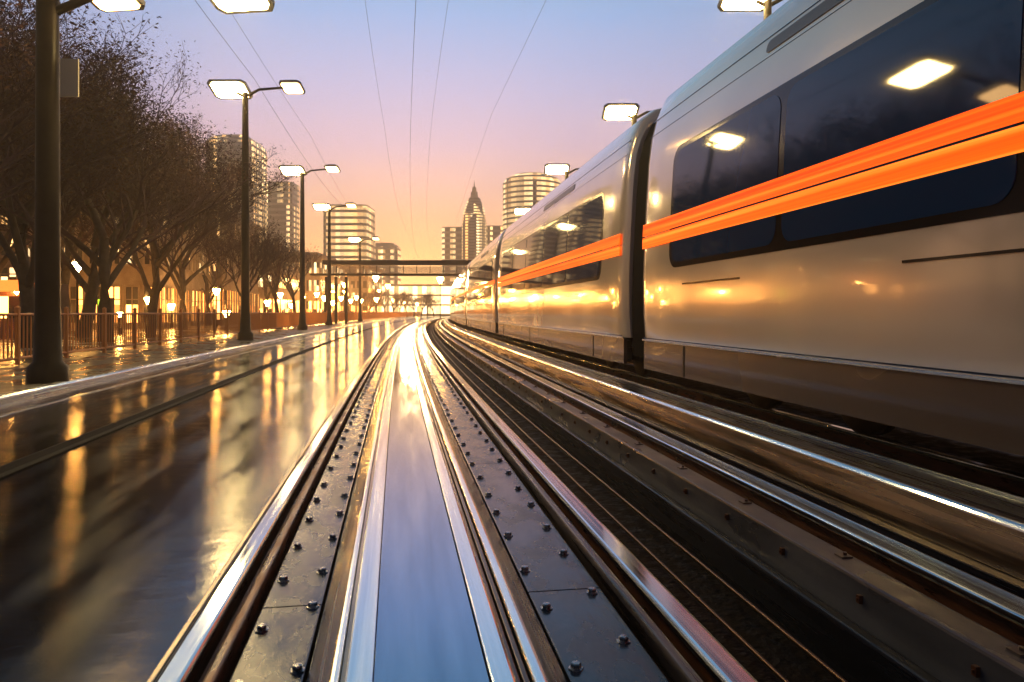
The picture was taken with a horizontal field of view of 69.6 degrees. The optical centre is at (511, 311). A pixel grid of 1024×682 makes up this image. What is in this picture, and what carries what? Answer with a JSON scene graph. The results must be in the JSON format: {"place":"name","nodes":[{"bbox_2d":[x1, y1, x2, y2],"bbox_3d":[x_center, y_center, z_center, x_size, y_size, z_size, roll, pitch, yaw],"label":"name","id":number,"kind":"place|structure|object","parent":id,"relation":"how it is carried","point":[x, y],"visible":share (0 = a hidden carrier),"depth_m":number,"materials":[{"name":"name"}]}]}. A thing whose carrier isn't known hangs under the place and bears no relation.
{"place":"outdoors","nodes":[
{"label":"outdoors","id":0,"kind":"place"},
{"bbox_2d":[0,316,415,366],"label":"plaza","id":1,"kind":"structure","parent":0,"point":[9,363],"depth_m":23.61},
{"bbox_2d":[0,196,65,279],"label":"corner block","id":2,"kind":"structure","parent":1,"relation":"on","point":[8,272],"depth_m":38.64,"materials":[{"name":"brick"}]},
{"bbox_2d":[0,265,17,279],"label":"window","id":3,"kind":"structure","parent":2,"relation":"in","point":[8,273],"depth_m":38.63,"materials":[{"name":"yellow"}]},
{"bbox_2d":[0,280,68,339],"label":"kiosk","id":4,"kind":"object","parent":1,"relation":"on","point":[9,300],"visible":0.31,"depth_m":26.99,"materials":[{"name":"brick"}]},
{"bbox_2d":[0,296,19,317],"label":"counter window","id":5,"kind":"structure","parent":4,"relation":"in","point":[7,303],"depth_m":26.97,"materials":[{"name":"yellow"}]},
{"bbox_2d":[0,0,87,182],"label":"bare tree","id":6,"kind":"object","parent":1,"relation":"on","point":[32,31],"visible":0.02,"depth_m":21.82,"materials":[{"name":"brown plant"}]},
{"bbox_2d":[72,261,80,336],"bbox_3d":[-17.713,-0.545,30.000,0.448,3.190,0.448,0,0,0],"label":"park lantern","id":7,"kind":"object","parent":1,"relation":"on","point":[77,266],"visible":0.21,"depth_m":29.95,"materials":[{"name":"paint"}]},
{"bbox_2d":[0,0,166,199],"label":"bare tree","id":8,"kind":"object","parent":1,"relation":"on","point":[9,87],"visible":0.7,"depth_m":16.29,"materials":[{"name":"brown plant"}]},
{"bbox_2d":[0,15,168,272],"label":"bare tree","id":9,"kind":"object","parent":1,"relation":"on","point":[4,261],"visible":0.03,"depth_m":30.80,"materials":[{"name":"brown plant"}]},
{"bbox_2d":[0,51,185,312],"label":"bare tree","id":10,"kind":"object","parent":1,"relation":"on","point":[65,274],"visible":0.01,"depth_m":33.76,"materials":[{"name":"brown plant"}]},
{"bbox_2d":[0,0,188,346],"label":"bare tree","id":11,"kind":"object","parent":1,"relation":"on","point":[23,264],"visible":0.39,"depth_m":20.51,"materials":[{"name":"brown plant"}]},
{"bbox_2d":[0,74,235,337],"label":"bare tree","id":12,"kind":"object","parent":1,"relation":"on","point":[90,288],"visible":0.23,"depth_m":29.08,"materials":[{"name":"brown plant"}]},
{"bbox_2d":[69,199,213,328],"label":"stone hall","id":13,"kind":"structure","parent":1,"relation":"on","point":[128,292],"depth_m":44.26,"materials":[{"name":"stone"}]},
{"bbox_2d":[69,284,84,324],"bbox_3d":[-25.773,-0.437,43.578,0.872,2.389,0.220,0,0,-10],"label":"shop window","id":14,"kind":"structure","parent":13,"relation":"in","point":[72,287],"depth_m":43.57,"materials":[{"name":"yellow"}]},
{"bbox_2d":[108,284,121,324],"bbox_3d":[-23.768,-0.437,43.931,0.872,2.389,0.220,0,0,-10],"label":"shop window","id":15,"kind":"structure","parent":13,"relation":"in","point":[115,291],"depth_m":43.97,"materials":[{"name":"yellow"}]},
{"bbox_2d":[124,285,139,324],"bbox_3d":[-22.766,-0.437,44.108,0.872,2.389,0.220,0,0,-10],"label":"shop window","id":16,"kind":"structure","parent":13,"relation":"in","point":[131,292],"depth_m":44.09,"materials":[{"name":"brown"}]},
{"bbox_2d":[124,242,139,265],"bbox_3d":[-22.766,-3.597,44.108,0.831,1.703,0.220,0,0,-10],"label":"window","id":17,"kind":"structure","parent":13,"relation":"in","point":[138,253],"depth_m":44.11,"materials":[{"name":"yellow"}]},
{"bbox_2d":[142,285,157,324],"bbox_3d":[-21.758,-0.437,44.284,0.872,2.389,0.220,0,0,-10],"label":"shop window","id":18,"kind":"structure","parent":13,"relation":"in","point":[144,293],"depth_m":44.25,"materials":[{"name":"brown"}]},
{"bbox_2d":[142,239,157,265],"bbox_3d":[-21.764,-3.597,44.285,0.831,1.703,0.220,0,0,-10],"label":"window","id":19,"kind":"structure","parent":13,"relation":"in","point":[146,262],"depth_m":44.26,"materials":[{"name":"grey"}]},
{"bbox_2d":[161,285,166,323],"bbox_3d":[-21.290,-0.437,44.946,0.220,2.389,0.860,0,0,-10],"label":"shop window","id":20,"kind":"structure","parent":13,"relation":"in","point":[163,292],"depth_m":44.91,"materials":[{"name":"yellow"}]},
{"bbox_2d":[166,286,170,323],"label":"shop window","id":21,"kind":"structure","parent":13,"relation":"in","point":[168,290],"depth_m":45.96,"materials":[{"name":"yellow"}]},
{"bbox_2d":[171,286,175,323],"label":"shop window","id":22,"kind":"structure","parent":13,"relation":"in","point":[173,288],"depth_m":47.20,"materials":[{"name":"yellow"}]},
{"bbox_2d":[175,289,178,323],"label":"shop window","id":23,"kind":"structure","parent":13,"relation":"in","point":[176,293],"depth_m":47.86,"materials":[{"name":"yellow"}]},
{"bbox_2d":[187,288,190,322],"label":"shop window","id":24,"kind":"structure","parent":13,"relation":"in","point":[189,289],"depth_m":50.81,"materials":[{"name":"orange"}]},
{"bbox_2d":[191,289,194,322],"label":"shop window","id":25,"kind":"structure","parent":13,"relation":"in","point":[192,290],"depth_m":52.07,"materials":[{"name":"yellow"}]},
{"bbox_2d":[191,249,194,272],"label":"window","id":26,"kind":"structure","parent":13,"relation":"in","point":[193,251],"depth_m":51.85,"materials":[{"name":"brown"}]},
{"bbox_2d":[195,289,198,312],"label":"shop window","id":27,"kind":"structure","parent":13,"relation":"in","point":[196,290],"depth_m":53.05,"materials":[{"name":"orange"}]},
{"bbox_2d":[198,289,201,321],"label":"shop window","id":28,"kind":"structure","parent":13,"relation":"in","point":[200,291],"depth_m":54.13,"materials":[{"name":"orange"}]},
{"bbox_2d":[0,6,285,341],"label":"bare tree","id":29,"kind":"object","parent":1,"relation":"on","point":[103,261],"visible":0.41,"depth_m":25.62,"materials":[{"name":"brown plant"}]},
{"bbox_2d":[61,152,227,252],"bbox_3d":[-24.227,-5.461,47.211,12.506,13.089,14.232,0,0,-34],"label":"bare tree","id":30,"kind":"object","parent":1,"relation":"on","point":[126,241],"depth_m":43.42,"materials":[{"name":"brown plant"}]},
{"bbox_2d":[60,102,311,334],"bbox_3d":[-15.181,-4.267,32.819,11.614,10.681,10.205,0,0,-5],"label":"bare tree","id":31,"kind":"object","parent":1,"relation":"on","point":[158,256],"visible":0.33,"depth_m":32.91,"materials":[{"name":"brown plant"}]},
{"bbox_2d":[82,148,290,329],"bbox_3d":[-18.265,-4.547,41.779,7.692,11.166,11.945,0,0,30],"label":"bare tree","id":32,"kind":"object","parent":1,"relation":"on","point":[183,282],"visible":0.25,"depth_m":42.09,"materials":[{"name":"brown plant"}]},
{"bbox_2d":[144,113,257,252],"bbox_3d":[-23.682,-6.292,49.343,14.627,14.659,9.419,0,0,32],"label":"bare tree","id":33,"kind":"object","parent":1,"relation":"on","point":[202,186],"visible":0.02,"depth_m":48.74,"materials":[{"name":"brown plant"}]},
{"bbox_2d":[212,287,219,312],"bbox_3d":[-19.284,-0.301,48.000,0.493,2.702,0.493,0,0,0],"label":"park lantern","id":34,"kind":"object","parent":1,"relation":"on","point":[216,290],"visible":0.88,"depth_m":47.91,"materials":[{"name":"paint"}]},
{"bbox_2d":[212,205,261,323],"bbox_3d":[-26.570,-3.909,64.932,5.996,9.919,14.700,0,0,-8],"label":"tree","id":35,"kind":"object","parent":1,"relation":"on","point":[228,297],"depth_m":61.37,"materials":[{"name":"brown"}]},
{"bbox_2d":[212,251,220,272],"bbox_3d":[-23.403,-4.033,58.238,0.747,1.838,0.220,0,0,-8],"label":"window","id":36,"kind":"structure","parent":35,"relation":"in","point":[217,264],"depth_m":58.24,"materials":[{"name":"yellow"}]},
{"bbox_2d":[214,289,220,311],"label":"shop window","id":37,"kind":"structure","parent":35,"relation":"in","point":[219,294],"depth_m":58.27,"materials":[{"name":"yellow"}]},
{"bbox_2d":[223,288,226,309],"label":"shop window","id":38,"kind":"structure","parent":35,"relation":"in","point":[224,289],"depth_m":58.77,"materials":[{"name":"orange"}]},
{"bbox_2d":[229,289,231,311],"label":"shop window","id":39,"kind":"structure","parent":35,"relation":"in","point":[230,290],"depth_m":60.83,"materials":[{"name":"orange"}]},
{"bbox_2d":[234,290,236,311],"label":"shop window","id":40,"kind":"structure","parent":35,"relation":"in","point":[235,291],"depth_m":62.56,"materials":[{"name":"orange"}]},
{"bbox_2d":[196,200,277,312],"bbox_3d":[-23.075,-4.092,55.403,10.970,10.254,7.064,0,0,-34],"label":"bare tree","id":41,"kind":"object","parent":1,"relation":"on","point":[207,291],"visible":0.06,"depth_m":55.08,"materials":[{"name":"brown plant"}]},
{"bbox_2d":[204,216,299,311],"bbox_3d":[-12.128,-1.762,34.468,3.526,5.604,4.403,0,0,32],"label":"bare tree","id":42,"kind":"object","parent":1,"relation":"on","point":[258,253],"visible":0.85,"depth_m":34.27,"materials":[{"name":"brown plant"}]},
{"bbox_2d":[224,216,299,328],"bbox_3d":[-14.558,-2.397,44.519,5.794,6.878,4.640,0,0,30],"label":"bare tree","id":43,"kind":"object","parent":1,"relation":"on","point":[274,291],"visible":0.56,"depth_m":44.00,"materials":[{"name":"brown plant"}]},
{"bbox_2d":[250,240,299,311],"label":"bare tree","id":44,"kind":"object","parent":1,"relation":"on","point":[266,295],"visible":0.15,"depth_m":61.63,"materials":[{"name":"brown plant"}]},
{"bbox_2d":[255,229,322,311],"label":"bare tree","id":45,"kind":"object","parent":1,"relation":"on","point":[289,288],"visible":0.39,"depth_m":59.65,"materials":[{"name":"brown plant"}]},
{"bbox_2d":[358,292,383,317],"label":"bare tree","id":46,"kind":"object","parent":1,"relation":"on","point":[368,300],"visible":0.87,"depth_m":122.10,"materials":[{"name":"brown plant"}]},
{"bbox_2d":[365,290,384,305],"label":"bare tree","id":47,"kind":"object","parent":1,"relation":"on","point":[372,294],"visible":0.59,"depth_m":126.78,"materials":[{"name":"brown plant"}]},
{"bbox_2d":[370,285,399,311],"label":"bare tree","id":48,"kind":"object","parent":1,"relation":"on","point":[385,293],"visible":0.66,"depth_m":130.42,"materials":[{"name":"brown plant"}]},
{"bbox_2d":[310,260,471,323],"bbox_3d":[-7.868,-1.676,64.000,19.076,5.552,1.400,0,0,0],"label":"footbridge","id":49,"kind":"object","parent":1,"relation":"on","point":[399,262],"visible":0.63,"depth_m":63.30,"materials":[{"name":"black metal"}]},
{"bbox_2d":[387,292,407,311],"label":"bare tree","id":50,"kind":"object","parent":1,"relation":"on","point":[393,301],"visible":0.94,"depth_m":134.88,"materials":[{"name":"brown plant"}]},
{"bbox_2d":[388,290,414,310],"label":"bare tree","id":51,"kind":"object","parent":1,"relation":"on","point":[400,296],"visible":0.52,"depth_m":140.38,"materials":[{"name":"brown plant"}]},
{"bbox_2d":[420,291,436,316],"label":"bare tree","id":52,"kind":"object","parent":1,"relation":"on","point":[426,301],"visible":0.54,"depth_m":158.38,"materials":[{"name":"brown plant"}]},
{"bbox_2d":[437,276,443,317],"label":"park lantern","id":53,"kind":"object","parent":1,"relation":"on","point":[440,279],"visible":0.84,"depth_m":119.93,"materials":[{"name":"paint"}]},
{"bbox_2d":[0,316,426,392],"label":"sidewalk","id":54,"kind":"structure","parent":0,"point":[12,377],"depth_m":17.08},
{"bbox_2d":[26,0,274,383],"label":"street lamp","id":55,"kind":"object","parent":54,"relation":"on","point":[56,77],"visible":0.99,"depth_m":10.62,"materials":[{"name":"metal"}]},
{"bbox_2d":[0,306,420,364],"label":"fence","id":56,"kind":"object","parent":54,"relation":"on","point":[213,324],"visible":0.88,"depth_m":21.62,"materials":[{"name":"metal"}]},
{"bbox_2d":[207,79,304,339],"bbox_3d":[-9.316,-3.718,26.864,3.300,9.477,1.152,0,0,0],"label":"street lamp","id":57,"kind":"object","parent":54,"relation":"on","point":[229,88],"visible":0.98,"depth_m":26.71,"materials":[{"name":"metal"}]},
{"bbox_2d":[278,164,340,329],"bbox_3d":[-11.469,-3.668,41.712,3.300,9.377,1.152,0,0,0],"label":"street lamp","id":58,"kind":"object","parent":54,"relation":"on","point":[302,325],"visible":0.92,"depth_m":41.56,"materials":[{"name":"metal"}]},
{"bbox_2d":[312,202,356,324],"bbox_3d":[-13.700,-3.718,56.843,3.300,9.477,1.152,0,0,0],"label":"street lamp","id":59,"kind":"object","parent":54,"relation":"on","point":[322,207],"visible":0.96,"depth_m":56.70,"materials":[{"name":"metal"}]},
{"bbox_2d":[348,236,379,320],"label":"street lamp","id":60,"kind":"object","parent":54,"relation":"on","point":[355,239],"visible":0.93,"depth_m":78.31,"materials":[{"name":"metal"}]},
{"bbox_2d":[406,295,422,316],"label":"bare tree","id":61,"kind":"object","parent":54,"relation":"on","point":[416,300],"visible":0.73,"depth_m":148.44,"materials":[{"name":"brown plant"}]},
{"bbox_2d":[418,294,434,316],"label":"bare tree","id":62,"kind":"object","parent":54,"relation":"on","point":[424,300],"visible":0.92,"depth_m":153.27,"materials":[{"name":"brown plant"}]},
{"bbox_2d":[0,317,434,681],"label":"pavement","id":63,"kind":"structure","parent":0,"point":[118,547],"depth_m":4.13,"materials":[{"name":"concrete"}]},
{"bbox_2d":[0,316,444,478],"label":"slot drain","id":64,"kind":"object","parent":63,"relation":"on","point":[13,467],"visible":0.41,"depth_m":7.37,"materials":[{"name":"black metal"}]},
{"bbox_2d":[0,316,443,465],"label":"road","id":65,"kind":"structure","parent":0,"point":[24,433],"depth_m":9.75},
{"bbox_2d":[0,316,435,405],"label":"kerb","id":66,"kind":"structure","parent":65,"relation":"on","point":[14,396],"depth_m":12.70,"materials":[{"name":"stone"}]},
{"bbox_2d":[0,316,437,416],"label":"inlaid strip","id":67,"kind":"object","parent":65,"relation":"on","point":[20,410],"visible":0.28,"depth_m":11.38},
{"bbox_2d":[258,268,299,311],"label":"arcade building","id":68,"kind":"structure","parent":0,"point":[286,299],"depth_m":78.66,"materials":[{"name":"stone"}]},
{"bbox_2d":[195,0,422,272],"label":"overhead wire","id":69,"kind":"object","parent":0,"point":[266,98],"visible":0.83,"depth_m":27.87,"materials":[{"name":"black"}]},
{"bbox_2d":[284,252,342,311],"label":"market hall","id":70,"kind":"structure","parent":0,"point":[313,284],"depth_m":95.14,"materials":[{"name":"stone"}]},
{"bbox_2d":[340,265,383,317],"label":"row building","id":71,"kind":"structure","parent":0,"point":[367,283],"depth_m":130.00,"materials":[{"name":"stone"}]},
{"bbox_2d":[306,329,423,681],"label":"track bed","id":72,"kind":"object","parent":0,"point":[338,549],"visible":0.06,"depth_m":3.23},
{"bbox_2d":[146,332,392,681],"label":"edge plate","id":73,"kind":"object","parent":72,"relation":"on","point":[162,663],"visible":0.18,"depth_m":2.87,"materials":[{"name":"grey metal"}]},
{"bbox_2d":[155,316,447,681],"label":"rail","id":74,"kind":"object","parent":72,"relation":"on","point":[193,656],"visible":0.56,"depth_m":2.92,"materials":[{"name":"metal"}]},
{"bbox_2d":[202,318,430,681],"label":"guard rail","id":75,"kind":"object","parent":72,"relation":"on","point":[225,662],"visible":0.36,"depth_m":3.04,"materials":[{"name":"metal"}]},
{"bbox_2d":[229,322,415,681],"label":"bolted plate","id":76,"kind":"object","parent":72,"relation":"on","point":[280,645],"visible":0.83,"depth_m":3.05,"materials":[{"name":"metal"}]},
{"bbox_2d":[307,316,448,681],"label":"guide rail","id":77,"kind":"object","parent":72,"relation":"on","point":[344,650],"visible":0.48,"depth_m":2.85,"materials":[{"name":"silver metal"}]},
{"bbox_2d":[373,316,489,681],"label":"plate","id":78,"kind":"object","parent":72,"relation":"on","point":[426,631],"visible":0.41,"depth_m":2.85,"materials":[{"name":"metal"}]},
{"bbox_2d":[417,319,668,681],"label":"bolted plate","id":79,"kind":"object","parent":72,"relation":"on","point":[590,635],"visible":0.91,"depth_m":3.05,"materials":[{"name":"metal"}]},
{"bbox_2d":[423,325,702,681],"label":"guard rail","id":80,"kind":"object","parent":72,"relation":"on","point":[670,661],"visible":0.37,"depth_m":2.98,"materials":[{"name":"metal"}]},
{"bbox_2d":[423,317,757,681],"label":"rail","id":81,"kind":"object","parent":72,"relation":"on","point":[704,652],"visible":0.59,"depth_m":2.88,"materials":[{"name":"metal"}]},
{"bbox_2d":[375,243,400,283],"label":"office tower","id":82,"kind":"structure","parent":0,"point":[392,249],"depth_m":330.00,"materials":[{"name":"grey"}]},
{"bbox_2d":[0,0,788,283],"label":"sky","id":83,"kind":"structure","parent":0,"point":[578,57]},
{"bbox_2d":[462,182,486,269],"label":"spire tower","id":84,"kind":"structure","parent":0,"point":[474,234],"depth_m":286.23,"materials":[{"name":"grey"}]},
{"bbox_2d":[410,317,566,681],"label":"guide rail","id":85,"kind":"object","parent":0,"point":[515,644],"visible":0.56,"depth_m":2.86,"materials":[{"name":"metal"}]},
{"bbox_2d":[486,225,502,245],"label":"office tower","id":86,"kind":"structure","parent":0,"point":[494,232],"depth_m":309.89,"materials":[{"name":"grey"}]},
{"bbox_2d":[514,207,530,214],"bbox_3d":[1.792,-3.338,54.990,3.300,9.077,1.152,0,0,0],"label":"street lamp","id":87,"kind":"object","parent":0,"point":[520,210],"visible":0.12,"depth_m":54.68,"materials":[{"name":"paint"}]},
{"bbox_2d":[544,163,578,179],"bbox_3d":[3.440,-3.538,40.901,3.300,9.477,1.152,0,0,0],"label":"street lamp","id":88,"kind":"object","parent":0,"point":[556,168],"visible":0.39,"depth_m":40.74,"materials":[{"name":"glass"}]},
{"bbox_2d":[431,326,788,681],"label":"pipe","id":89,"kind":"object","parent":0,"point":[767,664],"visible":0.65,"depth_m":3.64,"materials":[{"name":"brown"}]},
{"bbox_2d":[602,103,649,124],"bbox_3d":[5.248,-3.538,29.233,3.300,9.477,1.152,0,0,0],"label":"street lamp","id":90,"kind":"object","parent":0,"point":[620,112],"visible":0.41,"depth_m":29.09,"materials":[{"name":"glass"}]},
{"bbox_2d":[426,322,837,681],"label":"drain channel floor","id":91,"kind":"structure","parent":0,"point":[788,660],"depth_m":3.97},
{"bbox_2d":[435,318,1023,681],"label":"concrete edging","id":92,"kind":"object","parent":91,"relation":"on","point":[846,616],"visible":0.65,"depth_m":3.23,"materials":[{"name":"concrete"}]},
{"bbox_2d":[433,331,847,681],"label":"pipe","id":93,"kind":"object","parent":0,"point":[824,665],"visible":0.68,"depth_m":3.46,"materials":[{"name":"brown"}]},
{"bbox_2d":[441,320,1023,473],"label":"second track bed","id":94,"kind":"object","parent":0,"point":[1000,459],"depth_m":7.93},
{"bbox_2d":[439,319,1023,645],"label":"rail","id":95,"kind":"object","parent":94,"relation":"on","point":[995,609],"visible":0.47,"depth_m":3.48,"materials":[{"name":"metal"}]},
{"bbox_2d":[443,317,1023,598],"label":"box girder","id":96,"kind":"object","parent":94,"relation":"on","point":[973,529],"visible":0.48,"depth_m":4.20,"materials":[{"name":"grey metal"}]},
{"bbox_2d":[456,322,1023,497],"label":"rail","id":97,"kind":"object","parent":94,"relation":"on","point":[1000,479],"visible":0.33,"depth_m":6.36,"materials":[{"name":"metal"}]},
{"bbox_2d":[717,0,782,19],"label":"street lamp","id":98,"kind":"object","parent":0,"point":[765,6],"visible":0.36,"depth_m":19.94,"materials":[{"name":"paint"}]},
{"label":"ground","id":99,"kind":"structure","parent":0,"visible":0},
{"bbox_2d":[205,134,266,251],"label":"office tower","id":100,"kind":"structure","parent":99,"relation":"on","point":[238,137],"depth_m":231.75,"materials":[{"name":"grey"}]},
{"bbox_2d":[267,181,299,251],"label":"office tower","id":101,"kind":"structure","parent":99,"relation":"on","point":[285,211],"depth_m":262.00,"materials":[{"name":"grey"}]},
{"bbox_2d":[323,204,374,259],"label":"office tower","id":102,"kind":"structure","parent":99,"relation":"on","point":[345,224],"depth_m":270.00,"materials":[{"name":"grey"}]},
{"bbox_2d":[382,284,452,315],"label":"station hall","id":103,"kind":"structure","parent":99,"relation":"on","point":[414,289],"depth_m":189.92,"materials":[{"name":"stone"}]},
{"bbox_2d":[232,14,389,254],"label":"overhead wire","id":104,"kind":"object","parent":103,"relation":"attached to","point":[293,110],"visible":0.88,"depth_m":23.19,"materials":[{"name":"black"}]},
{"bbox_2d":[382,306,449,313],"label":"window","id":105,"kind":"structure","parent":103,"relation":"in","point":[444,309],"depth_m":189.91,"materials":[{"name":"yellow"}]},
{"bbox_2d":[383,296,449,303],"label":"window","id":106,"kind":"structure","parent":103,"relation":"in","point":[444,299],"depth_m":189.91,"materials":[{"name":"yellow"}]},
{"bbox_2d":[382,286,451,293],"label":"window","id":107,"kind":"structure","parent":103,"relation":"in","point":[411,289],"depth_m":189.91,"materials":[{"name":"yellow"}]},
{"bbox_2d":[410,2,447,288],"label":"overhead wire","id":108,"kind":"object","parent":103,"relation":"attached to","point":[411,98],"visible":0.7,"depth_m":14.00,"materials":[{"name":"black"}]},
{"bbox_2d":[442,227,461,283],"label":"office tower","id":109,"kind":"structure","parent":99,"relation":"on","point":[451,242],"depth_m":300.00,"materials":[{"name":"grey"}]},
{"bbox_2d":[502,172,560,231],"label":"round tower","id":110,"kind":"structure","parent":99,"relation":"on","point":[528,189],"depth_m":271.60,"materials":[{"name":"grey"}]},
{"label":"rail","id":111,"kind":"object","parent":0,"visible":0},
{"bbox_2d":[450,0,1023,455],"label":"train","id":112,"kind":"object","parent":111,"relation":"on","point":[816,204],"visible":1,"depth_m":5.52,"materials":[{"name":"silver metal"}]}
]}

